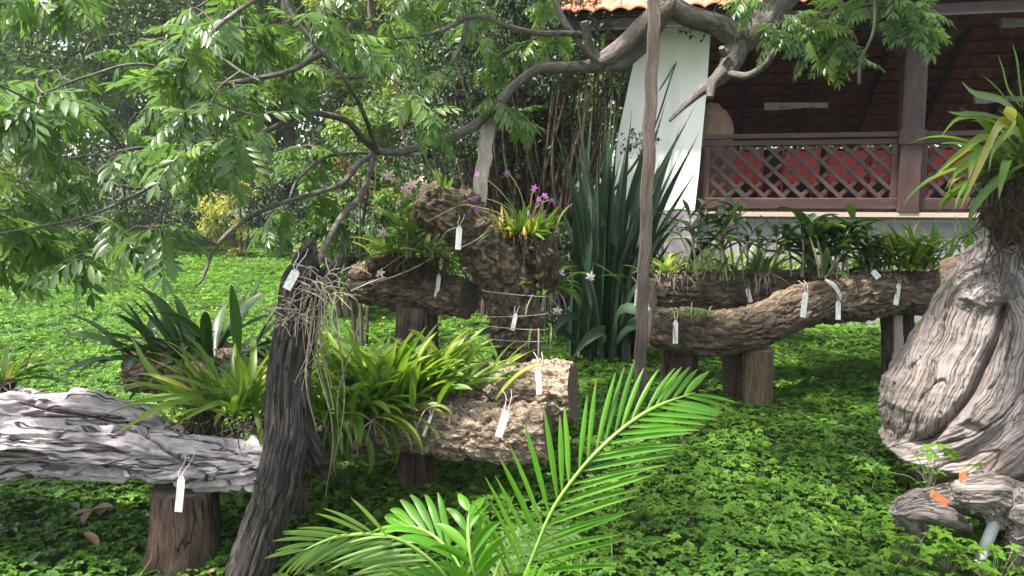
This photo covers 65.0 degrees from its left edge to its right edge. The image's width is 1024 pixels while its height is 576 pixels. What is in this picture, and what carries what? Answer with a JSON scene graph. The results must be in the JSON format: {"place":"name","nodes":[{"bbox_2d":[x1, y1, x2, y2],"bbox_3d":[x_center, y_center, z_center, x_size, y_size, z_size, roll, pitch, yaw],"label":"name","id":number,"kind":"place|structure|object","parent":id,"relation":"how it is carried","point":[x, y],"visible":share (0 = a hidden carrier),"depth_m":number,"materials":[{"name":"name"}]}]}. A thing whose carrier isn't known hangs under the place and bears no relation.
{"place":"outdoors","nodes":[
{"label":"outdoors","id":0,"kind":"place"},
{"bbox_2d":[96,392,244,485],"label":"orchid plant","id":1,"kind":"object","parent":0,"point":[173,412],"visible":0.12,"depth_m":3.47,"materials":[{"name":"green plant"}]},
{"bbox_2d":[347,258,430,284],"bbox_3d":[-0.706,-0.097,4.582,0.511,0.143,0.098,-4,8,-30],"label":"pale stick","id":2,"kind":"object","parent":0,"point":[349,281],"visible":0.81,"depth_m":4.61,"materials":[{"name":"wood"}]},
{"bbox_2d":[312,397,552,465],"bbox_3d":[-0.409,0.679,3.929,1.210,0.324,0.315,1,7,10],"label":"bark log","id":3,"kind":"object","parent":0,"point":[469,431],"visible":0.57,"depth_m":3.78,"materials":[{"name":"beige wood"}]},
{"bbox_2d":[221,324,540,440],"bbox_3d":[-0.642,0.463,3.817,1.568,0.580,0.827,0,7,0],"label":"orchid plant","id":4,"kind":"object","parent":3,"relation":"on","point":[366,365],"visible":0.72,"depth_m":3.80,"materials":[{"name":"green plant"}]},
{"bbox_2d":[495,389,511,437],"bbox_3d":[-0.031,0.578,3.699,0.063,0.198,0.132,2,7,16],"label":"plant tag","id":5,"kind":"object","parent":3,"relation":"hanging from","point":[505,414],"visible":1,"depth_m":3.65,"materials":[{"name":"white plastic"}]},
{"bbox_2d":[3,0,961,195],"label":"sky","id":6,"kind":"structure","parent":0,"point":[120,189],"materials":[{"name":"white"}]},
{"bbox_2d":[0,196,1023,575],"bbox_3d":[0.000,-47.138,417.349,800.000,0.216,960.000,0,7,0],"label":"ground","id":7,"kind":"structure","parent":0,"point":[140,550],"depth_m":4.09,"materials":[{"name":"green plant"}]},
{"bbox_2d":[0,377,16,392],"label":"support post","id":8,"kind":"object","parent":7,"relation":"on","point":[7,387],"visible":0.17,"depth_m":4.36,"materials":[{"name":"brown wood"}]},
{"bbox_2d":[0,329,73,390],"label":"orchid plant","id":9,"kind":"object","parent":8,"relation":"on","point":[6,368],"visible":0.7,"depth_m":4.40,"materials":[{"name":"green plant"}]},
{"bbox_2d":[0,139,83,232],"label":"shrub","id":10,"kind":"object","parent":7,"relation":"on","point":[16,175],"visible":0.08,"depth_m":19.48,"materials":[{"name":"green plant"}]},
{"bbox_2d":[69,502,112,522],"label":"fallen leaf","id":11,"kind":"object","parent":7,"relation":"on","point":[84,513],"visible":1,"depth_m":3.67,"materials":[{"name":"plant"}]},
{"bbox_2d":[83,532,98,545],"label":"fallen leaf","id":12,"kind":"object","parent":7,"relation":"on","point":[93,538],"visible":1,"depth_m":3.42,"materials":[{"name":"plant"}]},
{"bbox_2d":[0,0,189,216],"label":"broadleaf tree","id":13,"kind":"object","parent":7,"relation":"on","point":[28,56],"visible":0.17,"depth_m":20.86,"materials":[{"name":"green plant"}]},
{"bbox_2d":[68,156,224,245],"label":"shrub","id":14,"kind":"object","parent":7,"relation":"on","point":[151,212],"visible":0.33,"depth_m":19.15,"materials":[{"name":"green plant"}]},
{"bbox_2d":[139,483,221,575],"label":"support post","id":15,"kind":"object","parent":7,"relation":"on","point":[182,540],"visible":0.69,"depth_m":3.26,"materials":[{"name":"brown wood"}]},
{"bbox_2d":[0,387,262,492],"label":"weathered log","id":16,"kind":"object","parent":15,"relation":"on","point":[70,435],"visible":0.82,"depth_m":3.23,"materials":[{"name":"grey wood"}]},
{"bbox_2d":[174,453,194,511],"bbox_3d":[-1.299,0.768,3.201,0.053,0.213,0.117,0,7,0],"label":"plant tag","id":17,"kind":"object","parent":16,"relation":"hanging from","point":[179,494],"visible":1,"depth_m":3.15,"materials":[{"name":"white plastic"}]},
{"bbox_2d":[102,332,341,455],"bbox_3d":[-1.211,0.497,3.520,0.980,0.678,0.795,0,7,0],"label":"orchid plant","id":18,"kind":"object","parent":16,"relation":"on","point":[214,394],"visible":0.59,"depth_m":3.38,"materials":[{"name":"green plant"}]},
{"bbox_2d":[44,0,345,242],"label":"broadleaf tree","id":19,"kind":"object","parent":7,"relation":"on","point":[125,114],"visible":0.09,"depth_m":22.33,"materials":[{"name":"green plant"}]},
{"bbox_2d":[183,405,220,434],"bbox_3d":[-1.663,0.822,4.307,0.210,0.585,0.200,0,7,0],"label":"support post","id":20,"kind":"object","parent":7,"relation":"on","point":[197,419],"visible":0.05,"depth_m":4.21,"materials":[{"name":"brown wood"}]},
{"bbox_2d":[121,339,267,404],"bbox_3d":[-1.562,0.475,4.275,0.988,0.411,0.350,0,7,0],"label":"bark log","id":21,"kind":"object","parent":20,"relation":"on","point":[136,370],"visible":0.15,"depth_m":4.16,"materials":[{"name":"brown wood"}]},
{"bbox_2d":[61,269,276,399],"bbox_3d":[-1.668,0.230,4.226,1.254,0.619,0.979,0,7,0],"label":"orchid plant","id":22,"kind":"object","parent":21,"relation":"on","point":[210,337],"visible":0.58,"depth_m":4.10,"materials":[{"name":"green plant"}]},
{"bbox_2d":[190,108,279,257],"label":"shrub","id":23,"kind":"object","parent":7,"relation":"on","point":[217,209],"visible":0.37,"depth_m":18.64,"materials":[{"name":"yellow plant"}]},
{"bbox_2d":[149,0,403,209],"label":"broadleaf tree","id":24,"kind":"object","parent":7,"relation":"on","point":[287,133],"visible":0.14,"depth_m":21.04,"materials":[{"name":"green plant"}]},
{"bbox_2d":[219,237,344,575],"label":"leaning dead trunk","id":25,"kind":"object","parent":7,"relation":"on","point":[292,444],"visible":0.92,"depth_m":3.16,"materials":[{"name":"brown wood"}]},
{"bbox_2d":[283,249,307,290],"bbox_3d":[-0.821,-0.071,3.081,0.060,0.153,0.130,2,7,15],"label":"plant tag","id":26,"kind":"object","parent":25,"relation":"hanging from","point":[291,279],"visible":0.99,"depth_m":3.04,"materials":[{"name":"white plastic"}]},
{"bbox_2d":[244,258,385,496],"bbox_3d":[-0.758,0.387,3.173,0.547,1.020,0.289,0,7,0],"label":"root tangle","id":27,"kind":"object","parent":25,"relation":"attached to","point":[320,300],"visible":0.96,"depth_m":3.10,"materials":[{"name":"plant"}]},
{"bbox_2d":[290,474,307,529],"bbox_3d":[-0.998,1.004,3.761,0.095,0.405,0.094,0,7,0],"label":"support post","id":28,"kind":"object","parent":7,"relation":"on","point":[301,507],"visible":0.2,"depth_m":3.73,"materials":[{"name":"brown wood"}]},
{"bbox_2d":[303,447,332,476],"bbox_3d":[-0.931,0.800,3.738,0.203,0.146,0.152,0,7,0],"label":"bark log","id":29,"kind":"object","parent":28,"relation":"on","point":[321,469],"visible":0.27,"depth_m":3.70,"materials":[{"name":"wood"}]},
{"bbox_2d":[199,353,452,479],"bbox_3d":[-0.858,0.599,3.733,1.169,0.582,0.648,0,7,0],"label":"orchid plant","id":30,"kind":"object","parent":29,"relation":"on","point":[354,413],"visible":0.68,"depth_m":3.70,"materials":[{"name":"green plant"}]},
{"bbox_2d":[240,147,358,255],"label":"shrub","id":31,"kind":"object","parent":7,"relation":"on","point":[259,220],"visible":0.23,"depth_m":18.02,"materials":[{"name":"green plant"}]},
{"bbox_2d":[293,218,352,263],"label":"shrub","id":32,"kind":"object","parent":7,"relation":"on","point":[319,244],"visible":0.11,"depth_m":16.85,"materials":[{"name":"green plant"}]},
{"bbox_2d":[264,109,414,320],"bbox_3d":[-1.937,-0.771,9.355,1.510,2.537,1.623,6,9,42],"label":"shrub","id":33,"kind":"object","parent":7,"relation":"on","point":[312,231],"visible":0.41,"depth_m":9.08,"materials":[{"name":"green plant"}]},
{"bbox_2d":[313,141,400,351],"bbox_3d":[-1.424,-0.330,7.598,0.801,2.114,1.088,0,7,0],"label":"flowering shrub","id":34,"kind":"object","parent":7,"relation":"on","point":[355,230],"visible":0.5,"depth_m":7.55,"materials":[{"name":"green plant"}]},
{"bbox_2d":[251,0,472,235],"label":"broadleaf tree","id":35,"kind":"object","parent":7,"relation":"on","point":[309,135],"visible":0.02,"depth_m":24.82,"materials":[{"name":"green plant"}]},
{"bbox_2d":[293,0,501,248],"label":"broadleaf tree","id":36,"kind":"object","parent":7,"relation":"on","point":[385,139],"visible":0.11,"depth_m":19.64,"materials":[{"name":"green plant"}]},
{"bbox_2d":[395,451,433,498],"bbox_3d":[-0.497,0.944,4.081,0.211,0.365,0.220,0,7,0],"label":"support post","id":37,"kind":"object","parent":7,"relation":"on","point":[414,470],"visible":0.27,"depth_m":3.99,"materials":[{"name":"brown wood"}]},
{"bbox_2d":[395,307,438,363],"bbox_3d":[-0.587,0.567,4.940,0.282,0.924,0.284,0,7,0],"label":"support post","id":38,"kind":"object","parent":7,"relation":"on","point":[417,319],"visible":0.17,"depth_m":4.79,"materials":[{"name":"brown wood"}]},
{"bbox_2d":[344,249,479,319],"bbox_3d":[-0.617,-0.034,4.878,0.856,0.410,0.378,3,7,23],"label":"bark log","id":39,"kind":"object","parent":38,"relation":"on","point":[459,298],"visible":0.79,"depth_m":4.78,"materials":[{"name":"brown wood"}]},
{"bbox_2d":[349,170,456,291],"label":"orchid plant","id":40,"kind":"object","parent":39,"relation":"on","point":[408,231],"visible":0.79,"depth_m":4.70,"materials":[{"name":"green plant"}]},
{"bbox_2d":[394,241,462,295],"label":"orchid plant","id":41,"kind":"object","parent":39,"relation":"on","point":[448,267],"visible":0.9,"depth_m":4.66,"materials":[{"name":"green plant"}]},
{"bbox_2d":[27,293,821,573],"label":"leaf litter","id":42,"kind":"object","parent":7,"relation":"on","point":[212,569],"visible":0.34,"depth_m":4.66,"materials":[{"name":"plant"}]},
{"bbox_2d":[364,80,489,277],"bbox_3d":[-1.105,-1.467,12.138,2.418,3.317,2.398,0,7,0],"label":"shrub","id":43,"kind":"object","parent":7,"relation":"on","point":[426,170],"visible":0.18,"depth_m":11.95,"materials":[{"name":"green plant"}]},
{"bbox_2d":[339,358,579,425],"bbox_3d":[-0.289,0.578,4.247,1.275,0.464,0.375,1,7,12],"label":"bark log","id":44,"kind":"object","parent":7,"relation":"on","point":[560,384],"visible":0.3,"depth_m":4.03,"materials":[{"name":"beige wood"}]},
{"bbox_2d":[363,327,498,379],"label":"orchid plant","id":45,"kind":"object","parent":44,"relation":"on","point":[436,352],"visible":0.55,"depth_m":4.01,"materials":[{"name":"green plant"}]},
{"bbox_2d":[468,333,536,365],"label":"orchid plant","id":46,"kind":"object","parent":44,"relation":"on","point":[516,357],"visible":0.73,"depth_m":4.20,"materials":[{"name":"green plant"}]},
{"bbox_2d":[534,352,542,394],"bbox_3d":[0.129,0.419,3.965,0.045,0.189,0.117,0,7,0],"label":"plant tag","id":47,"kind":"object","parent":44,"relation":"hanging from","point":[538,383],"visible":0.99,"depth_m":3.92,"materials":[{"name":"white plastic"}]},
{"bbox_2d":[0,0,955,317],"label":"overhanging tree","id":48,"kind":"object","parent":7,"relation":"on","point":[34,236],"visible":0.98,"depth_m":3.69,"materials":[{"name":"green plant"}]},
{"bbox_2d":[354,0,605,188],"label":"broadleaf tree","id":49,"kind":"object","parent":7,"relation":"on","point":[390,99],"visible":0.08,"depth_m":16.09,"materials":[{"name":"green plant"}]},
{"bbox_2d":[411,181,562,363],"bbox_3d":[-0.149,0.216,4.626,0.838,1.651,0.449,-1,7,-7],"label":"forked stump","id":50,"kind":"object","parent":7,"relation":"on","point":[494,270],"visible":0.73,"depth_m":4.45,"materials":[{"name":"brown wood"}]},
{"bbox_2d":[420,169,452,187],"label":"orchid plant","id":51,"kind":"object","parent":50,"relation":"attached to","point":[436,175],"visible":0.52,"depth_m":4.44,"materials":[{"name":"green plant"}]},
{"bbox_2d":[455,214,464,249],"bbox_3d":[-0.281,-0.310,4.343,0.048,0.199,0.117,0,7,0],"label":"plant tag","id":52,"kind":"object","parent":50,"relation":"hanging from","point":[458,237],"visible":1,"depth_m":4.30,"materials":[{"name":"white plastic"}]},
{"bbox_2d":[473,117,496,206],"bbox_3d":[-0.170,-0.729,4.786,0.105,0.613,0.382,1,7,11],"label":"wooden prop","id":53,"kind":"object","parent":50,"relation":"on","point":[485,155],"visible":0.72,"depth_m":4.78,"materials":[{"name":"grey wood"}]},
{"bbox_2d":[474,206,517,239],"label":"orchid plant","id":54,"kind":"object","parent":50,"relation":"attached to","point":[500,219],"visible":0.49,"depth_m":4.43,"materials":[{"name":"green plant"}]},
{"bbox_2d":[472,170,571,274],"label":"orchid plant","id":55,"kind":"object","parent":50,"relation":"on","point":[529,225],"visible":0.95,"depth_m":4.41,"materials":[{"name":"green plant"}]},
{"bbox_2d":[528,298,568,351],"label":"orchid plant","id":56,"kind":"object","parent":50,"relation":"on","point":[548,332],"visible":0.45,"depth_m":4.54,"materials":[{"name":"green plant"}]},
{"bbox_2d":[519,252,594,323],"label":"orchid plant","id":57,"kind":"object","parent":50,"relation":"attached to","point":[572,292],"visible":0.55,"depth_m":4.56,"materials":[{"name":"green plant"}]},
{"bbox_2d":[0,0,981,228],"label":"woods","id":58,"kind":"object","parent":7,"relation":"on","point":[297,141],"visible":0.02,"depth_m":35.51,"materials":[{"name":"green plant"}]},
{"bbox_2d":[265,360,733,575],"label":"palm","id":59,"kind":"object","parent":7,"relation":"on","point":[477,558],"visible":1,"depth_m":2.21,"materials":[{"name":"green plant"}]},
{"bbox_2d":[0,319,1000,575],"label":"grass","id":60,"kind":"structure","parent":7,"relation":"on","point":[584,497],"depth_m":3.86,"materials":[{"name":"green plant"}]},
{"bbox_2d":[0,321,1004,575],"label":"weeds","id":61,"kind":"object","parent":7,"relation":"on","point":[134,543],"visible":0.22,"depth_m":3.75,"materials":[{"name":"green plant"}]},
{"bbox_2d":[433,0,631,201],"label":"broadleaf tree","id":62,"kind":"object","parent":7,"relation":"on","point":[625,79],"visible":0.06,"depth_m":12.87,"materials":[{"name":"green plant"}]},
{"bbox_2d":[467,0,617,182],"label":"broadleaf tree","id":63,"kind":"object","parent":7,"relation":"on","point":[579,101],"visible":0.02,"depth_m":19.64,"materials":[{"name":"green plant"}]},
{"bbox_2d":[379,0,705,318],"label":"dark shrub","id":64,"kind":"object","parent":7,"relation":"on","point":[527,171],"visible":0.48,"depth_m":9.24,"materials":[{"name":"green plant"}]},
{"bbox_2d":[540,230,579,339],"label":"shrub","id":65,"kind":"object","parent":7,"relation":"on","point":[567,246],"visible":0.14,"depth_m":8.13,"materials":[{"name":"green plant"}]},
{"bbox_2d":[451,91,752,370],"bbox_3d":[0.776,-0.479,6.781,2.507,2.400,1.382,0,7,0],"label":"sword plant","id":66,"kind":"object","parent":7,"relation":"on","point":[600,313],"visible":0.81,"depth_m":6.87,"materials":[{"name":"green plant"}]},
{"bbox_2d":[631,0,660,409],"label":"wooden prop","id":67,"kind":"object","parent":7,"relation":"on","point":[649,147],"visible":0.91,"depth_m":5.34,"materials":[{"name":"brown wood"}]},
{"bbox_2d":[660,350,698,402],"bbox_3d":[1.198,0.667,5.714,0.281,0.528,0.271,0,7,0],"label":"support post","id":68,"kind":"object","parent":7,"relation":"on","point":[670,362],"visible":0.27,"depth_m":5.59,"materials":[{"name":"brown wood"}]},
{"bbox_2d":[648,270,939,356],"bbox_3d":[2.114,0.171,5.813,2.472,0.550,0.429,-2,7,-19],"label":"bark log","id":69,"kind":"object","parent":68,"relation":"on","point":[774,317],"visible":0.87,"depth_m":5.63,"materials":[{"name":"brown wood"}]},
{"bbox_2d":[655,302,733,362],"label":"air plant","id":70,"kind":"object","parent":69,"relation":"on","point":[704,319],"visible":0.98,"depth_m":5.31,"materials":[{"name":"green plant"}]},
{"bbox_2d":[670,308,677,343],"bbox_3d":[1.073,0.247,5.315,0.045,0.224,0.117,0,7,0],"label":"plant tag","id":71,"kind":"object","parent":70,"relation":"hanging from","point":[675,329],"visible":1,"depth_m":5.27,"materials":[{"name":"white plastic"}]},
{"bbox_2d":[798,280,807,317],"bbox_3d":[2.024,0.075,5.596,0.054,0.248,0.122,1,7,7],"label":"plant tag","id":72,"kind":"object","parent":69,"relation":"hanging from","point":[804,304],"visible":1,"depth_m":5.55,"materials":[{"name":"white plastic"}]},
{"bbox_2d":[771,202,884,301],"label":"orchid plant","id":73,"kind":"object","parent":69,"relation":"on","point":[827,239],"visible":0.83,"depth_m":5.89,"materials":[{"name":"green plant"}]},
{"bbox_2d":[844,229,898,275],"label":"orchid plant","id":74,"kind":"object","parent":69,"relation":"on","point":[871,253],"visible":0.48,"depth_m":5.99,"materials":[{"name":"green plant"}]},
{"bbox_2d":[848,216,968,293],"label":"orchid plant","id":75,"kind":"object","parent":69,"relation":"on","point":[912,253],"visible":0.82,"depth_m":5.95,"materials":[{"name":"green plant"}]},
{"bbox_2d":[721,353,742,407],"bbox_3d":[1.605,0.685,5.800,0.195,0.490,0.178,0,7,0],"label":"support post","id":76,"kind":"object","parent":7,"relation":"on","point":[732,370],"visible":0.34,"depth_m":5.73,"materials":[{"name":"brown wood"}]},
{"bbox_2d":[659,234,855,270],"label":"garden plant","id":77,"kind":"object","parent":7,"relation":"on","point":[796,265],"visible":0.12,"depth_m":7.89,"materials":[{"name":"green plant"}]},
{"bbox_2d":[742,347,773,412],"bbox_3d":[1.730,0.683,5.677,0.225,0.518,0.224,0,7,0],"label":"support post","id":78,"kind":"object","parent":7,"relation":"on","point":[757,378],"visible":0.68,"depth_m":5.59,"materials":[{"name":"brown wood"}]},
{"bbox_2d":[554,0,1023,326],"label":"veranda house","id":79,"kind":"structure","parent":7,"relation":"on","point":[903,101],"depth_m":9.33,"materials":[{"name":"brown wood"}]},
{"bbox_2d":[695,103,734,210],"bbox_3d":[2.439,-1.601,9.834,0.545,1.316,0.546,0,7,0],"label":"chair","id":80,"kind":"object","parent":79,"relation":"on","point":[717,119],"visible":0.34,"depth_m":9.63,"materials":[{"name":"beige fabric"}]},
{"bbox_2d":[732,150,763,209],"bbox_3d":[2.940,-1.416,10.213,0.454,0.857,0.481,2,7,14],"label":"folding chair","id":81,"kind":"object","parent":79,"relation":"on","point":[755,162],"visible":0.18,"depth_m":9.98,"materials":[{"name":"red fabric"}]},
{"bbox_2d":[764,103,827,109],"bbox_3d":[4.259,-2.723,12.053,0.928,0.108,0.085,0,7,0],"label":"lamp fitting","id":82,"kind":"object","parent":79,"relation":"attached to","point":[771,106],"visible":1,"depth_m":12.03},
{"bbox_2d":[777,148,820,210],"bbox_3d":[3.584,-1.400,10.071,0.454,0.857,0.481,1,7,10],"label":"folding chair","id":83,"kind":"object","parent":79,"relation":"on","point":[802,170],"visible":0.41,"depth_m":9.85,"materials":[{"name":"red fabric"}]},
{"bbox_2d":[824,145,866,210],"bbox_3d":[4.114,-1.386,9.954,0.454,0.857,0.481,2,7,17],"label":"folding chair","id":84,"kind":"object","parent":79,"relation":"on","point":[850,161],"visible":0.34,"depth_m":9.75,"materials":[{"name":"red fabric"}]},
{"bbox_2d":[856,144,890,210],"bbox_3d":[4.526,-1.375,9.862,0.454,0.857,0.481,1,7,6],"label":"folding chair","id":85,"kind":"object","parent":79,"relation":"on","point":[879,169],"visible":0.31,"depth_m":9.65,"materials":[{"name":"fabric"}]},
{"bbox_2d":[920,148,970,210],"bbox_3d":[5.220,-1.358,9.711,0.454,0.857,0.481,1,7,12],"label":"folding chair","id":86,"kind":"object","parent":79,"relation":"on","point":[937,160],"visible":0.13,"depth_m":9.50,"materials":[{"name":"red fabric"}]},
{"bbox_2d":[972,96,1023,103],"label":"lamp fitting","id":87,"kind":"object","parent":79,"relation":"attached to","point":[976,100],"visible":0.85,"depth_m":12.02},
{"bbox_2d":[998,18,1023,27],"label":"lamp fitting","id":88,"kind":"object","parent":79,"relation":"attached to","point":[1010,22],"visible":1,"depth_m":9.95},
{"bbox_2d":[880,315,893,378],"bbox_3d":[3.015,0.508,6.400,0.195,0.666,0.159,0,7,0],"label":"support post","id":89,"kind":"object","parent":7,"relation":"on","point":[887,340],"visible":0.29,"depth_m":6.35,"materials":[{"name":"brown wood"}]},
{"bbox_2d":[648,268,895,309],"bbox_3d":[2.238,0.024,6.379,2.415,0.383,0.477,-2,7,-16],"label":"bark log","id":90,"kind":"object","parent":89,"relation":"on","point":[661,296],"visible":0.22,"depth_m":6.07,"materials":[{"name":"brown wood"}]},
{"bbox_2d":[625,245,695,296],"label":"orchid plant","id":91,"kind":"object","parent":90,"relation":"on","point":[668,265],"visible":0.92,"depth_m":5.98,"materials":[{"name":"green plant"}]},
{"bbox_2d":[634,188,770,309],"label":"orchid plant","id":92,"kind":"object","parent":90,"relation":"on","point":[720,221],"visible":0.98,"depth_m":5.99,"materials":[{"name":"green plant"}]},
{"bbox_2d":[733,215,805,300],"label":"orchid plant","id":93,"kind":"object","parent":90,"relation":"on","point":[759,264],"visible":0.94,"depth_m":6.00,"materials":[{"name":"green plant"}]},
{"bbox_2d":[919,216,983,252],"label":"orchid plant","id":94,"kind":"object","parent":90,"relation":"on","point":[967,241],"visible":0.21,"depth_m":6.41,"materials":[{"name":"green plant"}]},
{"bbox_2d":[832,231,948,270],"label":"garden plant","id":95,"kind":"object","parent":7,"relation":"on","point":[852,261],"visible":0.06,"depth_m":7.99,"materials":[{"name":"green plant"}]},
{"bbox_2d":[892,314,903,358],"bbox_3d":[2.980,0.512,6.201,0.106,0.656,0.040,0,7,0],"label":"plank","id":96,"kind":"object","parent":7,"relation":"on","point":[898,332],"visible":0.39,"depth_m":6.17,"materials":[{"name":"grey wood"}]},
{"bbox_2d":[863,522,943,574],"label":"weed","id":97,"kind":"object","parent":7,"relation":"on","point":[895,547],"visible":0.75,"depth_m":3.12,"materials":[{"name":"plant"}]},
{"bbox_2d":[903,315,914,345],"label":"support post","id":98,"kind":"object","parent":7,"relation":"on","point":[908,324],"visible":0.12,"depth_m":6.27,"materials":[{"name":"brown wood"}]},
{"bbox_2d":[911,525,983,575],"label":"weed","id":99,"kind":"object","parent":7,"relation":"on","point":[941,547],"visible":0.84,"depth_m":3.08,"materials":[{"name":"plant"}]},
{"bbox_2d":[877,133,1023,570],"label":"old stump","id":100,"kind":"object","parent":7,"relation":"on","point":[953,376],"visible":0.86,"depth_m":3.60,"materials":[{"name":"grey wood"}]},
{"bbox_2d":[880,443,959,487],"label":"weed","id":101,"kind":"object","parent":100,"relation":"on","point":[948,453],"visible":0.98,"depth_m":3.23,"materials":[{"name":"plant"}]},
{"bbox_2d":[930,489,949,506],"bbox_3d":[1.647,0.810,3.095,0.073,0.067,0.012,0,7,0],"label":"tile shard","id":102,"kind":"object","parent":100,"relation":"on","point":[939,498],"visible":1,"depth_m":3.09,"materials":[{"name":"orange ceramic"}]},
{"bbox_2d":[904,43,1023,240],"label":"orchid plant","id":103,"kind":"object","parent":100,"relation":"on","point":[1010,124],"visible":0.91,"depth_m":3.23,"materials":[{"name":"green plant"}]},
{"bbox_2d":[970,521,999,575],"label":"pipe","id":104,"kind":"object","parent":7,"relation":"on","point":[990,533],"visible":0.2,"depth_m":3.09,"materials":[{"name":"grey plastic"}]},
{"bbox_2d":[946,542,1023,575],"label":"weed","id":105,"kind":"object","parent":7,"relation":"on","point":[983,565],"visible":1,"depth_m":3.00,"materials":[{"name":"plant"}]},
{"bbox_2d":[562,241,774,291],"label":"garden plant","id":106,"kind":"object","parent":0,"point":[662,259],"visible":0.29,"depth_m":6.98,"materials":[{"name":"green plant"}]},
{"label":"support post","id":107,"kind":"object","parent":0,"visible":0},
{"bbox_2d":[939,256,958,282],"bbox_3d":[3.017,-0.073,5.260,0.431,0.283,0.273,1,7,11],"label":"cut log","id":108,"kind":"object","parent":107,"relation":"on","point":[946,265],"visible":0.15,"depth_m":5.24,"materials":[{"name":"beige wood"}]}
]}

